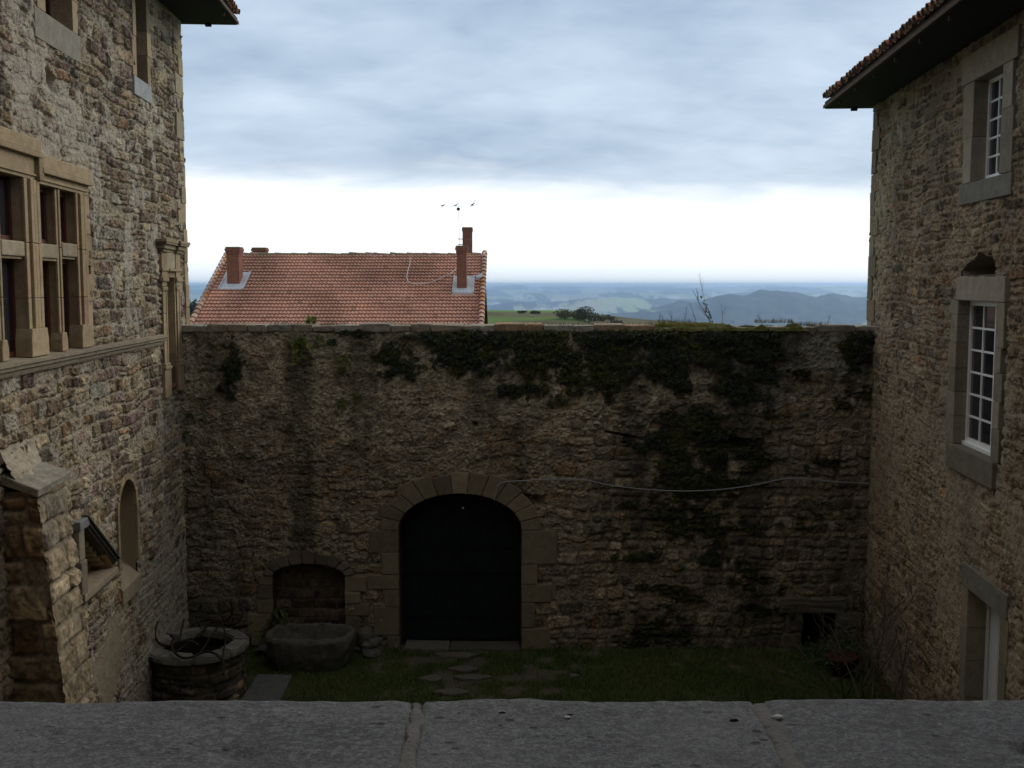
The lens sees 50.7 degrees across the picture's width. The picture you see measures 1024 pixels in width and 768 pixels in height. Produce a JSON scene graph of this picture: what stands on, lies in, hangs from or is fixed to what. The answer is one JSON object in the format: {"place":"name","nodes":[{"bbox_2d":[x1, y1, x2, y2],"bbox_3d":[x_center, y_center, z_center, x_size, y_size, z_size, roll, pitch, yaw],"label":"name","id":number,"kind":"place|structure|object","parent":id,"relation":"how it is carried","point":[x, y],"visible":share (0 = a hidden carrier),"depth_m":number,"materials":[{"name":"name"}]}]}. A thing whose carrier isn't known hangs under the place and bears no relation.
{"place":"outdoors","nodes":[
{"label":"outdoors","id":0,"kind":"place"},
{"bbox_2d":[189,285,867,327],"bbox_3d":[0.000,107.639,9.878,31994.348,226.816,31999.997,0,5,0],"label":"countryside","id":1,"kind":"structure","parent":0,"point":[742,305],"depth_m":4092.32,"materials":[{"name":"plant"}]},
{"bbox_2d":[189,301,196,315],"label":"conifer tree","id":2,"kind":"object","parent":1,"relation":"on","point":[191,308],"visible":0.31,"depth_m":207.62,"materials":[{"name":"green plant"}]},
{"bbox_2d":[190,227,487,324],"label":"tiled house","id":3,"kind":"structure","parent":1,"relation":"on","point":[259,285],"depth_m":49.38,"materials":[{"name":"tile"}]},
{"bbox_2d":[407,263,455,283],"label":"aerial lead","id":4,"kind":"object","parent":3,"relation":"hanging from","point":[428,282],"visible":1,"depth_m":49.97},
{"bbox_2d":[448,205,461,244],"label":"tv aerial","id":5,"kind":"object","parent":3,"relation":"attached to","point":[458,209],"visible":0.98,"depth_m":54.31,"materials":[{"name":"metal"}]},
{"bbox_2d":[552,309,577,318],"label":"bush","id":6,"kind":"object","parent":1,"relation":"on","point":[562,314],"visible":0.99,"depth_m":148.88,"materials":[{"name":"green plant"}]},
{"bbox_2d":[570,306,594,319],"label":"bush","id":7,"kind":"object","parent":1,"relation":"on","point":[582,311],"visible":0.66,"depth_m":150.66,"materials":[{"name":"green plant"}]},
{"bbox_2d":[574,312,599,321],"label":"bush","id":8,"kind":"object","parent":1,"relation":"on","point":[582,317],"visible":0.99,"depth_m":148.72,"materials":[{"name":"green plant"}]},
{"bbox_2d":[596,314,612,320],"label":"bush","id":9,"kind":"object","parent":1,"relation":"on","point":[602,317],"visible":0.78,"depth_m":154.40,"materials":[{"name":"green plant"}]},
{"bbox_2d":[609,319,623,323],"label":"bush","id":10,"kind":"object","parent":1,"relation":"on","point":[615,321],"visible":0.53,"depth_m":149.51,"materials":[{"name":"green plant"}]},
{"bbox_2d":[495,290,847,313],"bbox_3d":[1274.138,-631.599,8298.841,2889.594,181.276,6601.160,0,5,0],"label":"distant towns","id":11,"kind":"structure","parent":1,"relation":"on","point":[597,295],"depth_m":8648.78,"materials":[{"name":"white"}]},
{"bbox_2d":[693,270,712,322],"bbox_3d":[4.217,-1.909,23.934,0.447,1.214,0.254,-3,6,-28],"label":"bare sapling","id":12,"kind":"object","parent":1,"relation":"on","point":[708,317],"visible":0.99,"depth_m":23.94,"materials":[{"name":"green plant"}]},
{"bbox_2d":[181,0,929,286],"label":"sky","id":13,"kind":"structure","parent":0,"point":[602,143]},
{"bbox_2d":[239,642,898,705],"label":"ground","id":14,"kind":"structure","parent":0,"point":[519,676],"depth_m":21.11,"materials":[{"name":"green plant"}]},
{"bbox_2d":[0,0,239,702],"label":"manor house","id":15,"kind":"structure","parent":14,"relation":"on","point":[94,295],"depth_m":16.40,"materials":[{"name":"stone"}]},
{"bbox_2d":[0,126,94,361],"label":"mullioned window","id":16,"kind":"structure","parent":15,"relation":"in","point":[46,280],"depth_m":14.25,"materials":[{"name":"stone"}]},
{"bbox_2d":[33,0,80,62],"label":"window","id":17,"kind":"structure","parent":15,"relation":"in","point":[56,21],"depth_m":15.39,"materials":[{"name":"stone"}]},
{"bbox_2d":[129,0,151,103],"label":"window","id":18,"kind":"structure","parent":15,"relation":"in","point":[141,47],"depth_m":19.51,"materials":[{"name":"stone"}]},
{"bbox_2d":[155,238,189,397],"bbox_3d":[-6.887,-1.300,21.219,0.770,3.010,1.944,0,5,-4],"label":"pilastered window","id":19,"kind":"structure","parent":15,"relation":"in","point":[169,250],"depth_m":21.40,"materials":[{"name":"stone"}]},
{"bbox_2d":[149,627,248,701],"bbox_3d":[-5.860,6.028,20.233,1.881,2.496,1.886,0,5,0],"label":"well","id":20,"kind":"object","parent":14,"relation":"on","point":[201,677],"visible":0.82,"depth_m":19.55,"materials":[{"name":"stone"}]},
{"bbox_2d":[155,600,244,674],"bbox_3d":[-5.800,4.570,19.933,1.619,0.759,2.456,0,5,0],"label":"wrought iron wellhead","id":21,"kind":"object","parent":20,"relation":"on","point":[206,626],"visible":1,"depth_m":19.85,"materials":[{"name":"black metal"}]},
{"bbox_2d":[256,641,267,655],"bbox_3d":[-5.015,5.460,22.331,0.532,0.311,0.362,0,5,0],"label":"boulder","id":22,"kind":"object","parent":14,"relation":"on","point":[261,649],"visible":0.5,"depth_m":22.20,"materials":[{"name":"stone"}]},
{"bbox_2d":[241,674,291,700],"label":"paving slab","id":23,"kind":"structure","parent":14,"relation":"on","point":[267,687],"depth_m":20.35,"materials":[{"name":"stone"}]},
{"bbox_2d":[265,623,356,671],"bbox_3d":[-4.049,5.326,21.730,1.820,0.746,1.219,0,5,0],"label":"stone trough","id":24,"kind":"object","parent":14,"relation":"on","point":[305,647],"visible":1,"depth_m":21.30,"materials":[{"name":"stone"}]},
{"bbox_2d":[354,639,386,656],"bbox_3d":[-2.927,5.438,22.330,0.666,0.394,0.501,-2,6,-25],"label":"boulder","id":25,"kind":"object","parent":14,"relation":"on","point":[370,647],"visible":0.94,"depth_m":22.15,"materials":[{"name":"stone"}]},
{"bbox_2d":[356,625,376,646],"bbox_3d":[-3.016,5.372,22.448,0.414,0.710,0.399,-4,6,-36],"label":"boulder","id":26,"kind":"object","parent":25,"relation":"on","point":[365,633],"visible":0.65,"depth_m":22.34,"materials":[{"name":"stone"}]},
{"bbox_2d":[419,675,441,682],"bbox_3d":[-1.580,5.708,20.883,0.446,0.085,0.300,0,5,0],"label":"stepping stone","id":27,"kind":"object","parent":14,"relation":"on","point":[433,678],"visible":1,"depth_m":20.82,"materials":[{"name":"grey stone"}]},
{"bbox_2d":[432,688,469,696],"bbox_3d":[-1.137,5.771,20.195,0.714,0.085,0.315,0,5,0],"label":"stepping stone","id":28,"kind":"object","parent":14,"relation":"on","point":[449,692],"visible":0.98,"depth_m":20.15,"materials":[{"name":"grey stone"}]},
{"bbox_2d":[434,652,478,658],"bbox_3d":[-1.148,5.585,22.215,0.936,0.085,0.312,0,5,0],"label":"stepping stone","id":29,"kind":"object","parent":14,"relation":"on","point":[456,655],"visible":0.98,"depth_m":22.16,"materials":[{"name":"grey stone"}]},
{"bbox_2d":[447,666,477,673],"bbox_3d":[-0.976,5.660,21.400,0.622,0.085,0.272,0,5,0],"label":"stepping stone","id":30,"kind":"object","parent":14,"relation":"on","point":[465,669],"visible":0.98,"depth_m":21.36,"materials":[{"name":"grey stone"}]},
{"bbox_2d":[453,674,492,680],"bbox_3d":[-0.759,5.701,20.959,0.778,0.085,0.280,0,5,0],"label":"stepping stone","id":31,"kind":"object","parent":14,"relation":"on","point":[471,677],"visible":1,"depth_m":20.91,"materials":[{"name":"grey stone"}]},
{"bbox_2d":[0,698,1023,767],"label":"stone parapet","id":32,"kind":"structure","parent":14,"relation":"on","point":[806,733],"depth_m":2.17,"materials":[{"name":"grey stone"}]},
{"bbox_2d":[772,714,782,719],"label":"pebble","id":33,"kind":"object","parent":32,"relation":"on","point":[777,716],"visible":1,"depth_m":2.24,"materials":[{"name":"white stone"}]},
{"bbox_2d":[180,322,874,651],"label":"courtyard wall","id":34,"kind":"structure","parent":14,"relation":"on","point":[385,517],"depth_m":22.27,"materials":[{"name":"stone"}]},
{"bbox_2d":[181,430,190,439],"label":"wall fern","id":35,"kind":"object","parent":34,"relation":"attached to","point":[184,432],"depth_m":22.06,"materials":[{"name":"green plant"}]},
{"bbox_2d":[184,413,195,423],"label":"wall fern","id":36,"kind":"object","parent":34,"relation":"attached to","point":[191,416],"depth_m":22.02,"materials":[{"name":"green plant"}]},
{"bbox_2d":[236,452,246,464],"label":"wall fern","id":37,"kind":"object","parent":34,"relation":"attached to","point":[238,453],"depth_m":22.10,"materials":[{"name":"green plant"}]},
{"bbox_2d":[259,606,292,636],"bbox_3d":[-4.810,4.952,22.305,0.814,0.746,0.413,0,5,0],"label":"wall fern","id":38,"kind":"object","parent":34,"relation":"attached to","point":[279,615],"depth_m":22.24,"materials":[{"name":"green plant"}]},
{"bbox_2d":[285,423,294,434],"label":"wall fern","id":39,"kind":"object","parent":34,"relation":"attached to","point":[289,424],"depth_m":22.05,"materials":[{"name":"green plant"}]},
{"bbox_2d":[287,336,313,364],"bbox_3d":[-4.283,-0.687,21.858,0.573,0.610,0.315,0,5,0],"label":"wall fern","id":40,"kind":"object","parent":34,"relation":"attached to","point":[300,343],"depth_m":21.84,"materials":[{"name":"green plant"}]},
{"bbox_2d":[304,315,316,331],"bbox_3d":[-4.112,-1.204,22.171,0.384,0.453,0.243,0,5,0],"label":"wall fern","id":41,"kind":"object","parent":34,"relation":"attached to","point":[309,319],"depth_m":22.15,"materials":[{"name":"green plant"}]},
{"bbox_2d":[313,335,325,346],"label":"wall fern","id":42,"kind":"object","parent":34,"relation":"attached to","point":[319,337],"depth_m":21.87,"materials":[{"name":"green plant"}]},
{"bbox_2d":[333,398,346,412],"bbox_3d":[-3.492,0.436,21.991,0.289,0.319,0.183,-1,5,-14],"label":"wall fern","id":43,"kind":"object","parent":34,"relation":"attached to","point":[343,403],"depth_m":21.99,"materials":[{"name":"green plant"}]},
{"bbox_2d":[330,353,350,366],"bbox_3d":[-3.460,-0.492,21.903,0.486,0.297,0.237,1,5,11],"label":"wall fern","id":44,"kind":"object","parent":34,"relation":"attached to","point":[342,358],"depth_m":21.89,"materials":[{"name":"green plant"}]},
{"bbox_2d":[334,366,349,377],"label":"wall fern","id":45,"kind":"object","parent":34,"relation":"attached to","point":[339,369],"depth_m":21.94,"materials":[{"name":"green plant"}]},
{"bbox_2d":[349,392,361,407],"bbox_3d":[-3.178,0.323,21.981,0.329,0.332,0.194,0,5,0],"label":"wall fern","id":46,"kind":"object","parent":34,"relation":"attached to","point":[355,395],"depth_m":21.98,"materials":[{"name":"green plant"}]},
{"bbox_2d":[189,318,830,325],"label":"plants","id":47,"kind":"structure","parent":34,"relation":"on","point":[755,321],"depth_m":22.22,"materials":[{"name":"green plant"}]},
{"bbox_2d":[214,328,874,572],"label":"hanging wall plants","id":48,"kind":"object","parent":34,"relation":"attached to","point":[521,361],"visible":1,"depth_m":21.93,"materials":[{"name":"green plant"}]},
{"bbox_2d":[494,477,869,500],"bbox_3d":[3.525,2.152,22.149,7.798,0.477,0.025,0,5,0],"label":"electric cable","id":49,"kind":"object","parent":34,"relation":"attached to","point":[679,490],"visible":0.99,"depth_m":22.13,"materials":[{"name":"grey plastic"}]},
{"bbox_2d":[644,322,809,331],"bbox_3d":[4.325,-1.186,22.275,3.450,0.185,0.860,0,5,0],"label":"moss","id":50,"kind":"object","parent":34,"relation":"on","point":[692,326],"visible":0.83,"depth_m":21.97,"materials":[{"name":"green plant"}]},
{"bbox_2d":[568,673,579,678],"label":"stepping stone","id":51,"kind":"object","parent":14,"relation":"on","point":[573,675],"visible":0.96,"depth_m":21.00,"materials":[{"name":"grey stone"}]},
{"bbox_2d":[696,529,933,700],"bbox_3d":[5.937,4.225,19.193,5.755,3.296,3.736,3,6,27],"label":"bare shrub","id":52,"kind":"object","parent":14,"relation":"on","point":[873,666],"visible":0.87,"depth_m":19.36,"materials":[{"name":"brown plant"}]},
{"bbox_2d":[798,628,883,683],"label":"corner herbs","id":53,"kind":"object","parent":14,"relation":"on","point":[821,646],"visible":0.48,"depth_m":21.67,"materials":[{"name":"green plant"}]},
{"bbox_2d":[825,650,858,676],"bbox_3d":[6.450,5.486,21.140,0.620,0.370,0.620,0,5,0],"label":"clay pot","id":54,"kind":"object","parent":14,"relation":"on","point":[844,669],"visible":0.83,"depth_m":20.98,"materials":[{"name":"ceramic"}]},
{"bbox_2d":[822,0,1023,700],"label":"farm house","id":55,"kind":"structure","parent":14,"relation":"on","point":[937,86],"depth_m":17.08,"materials":[{"name":"stone"}]},
{"bbox_2d":[945,276,1011,488],"bbox_3d":[6.960,-0.097,16.071,0.310,2.975,2.323,0,5,5],"label":"window","id":56,"kind":"structure","parent":55,"relation":"in","point":[977,351],"depth_m":16.27,"materials":[{"name":"stone"}]},
{"bbox_2d":[959,562,1010,700],"bbox_3d":[6.960,4.485,15.630,0.390,3.410,1.932,0,5,5],"label":"doorway","id":57,"kind":"structure","parent":55,"relation":"in","point":[985,635],"depth_m":16.21,"materials":[{"name":"stone"}]},
{"bbox_2d":[958,24,1022,205],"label":"window","id":58,"kind":"structure","parent":55,"relation":"in","point":[989,77],"depth_m":15.86,"materials":[{"name":"stone"}]}
]}

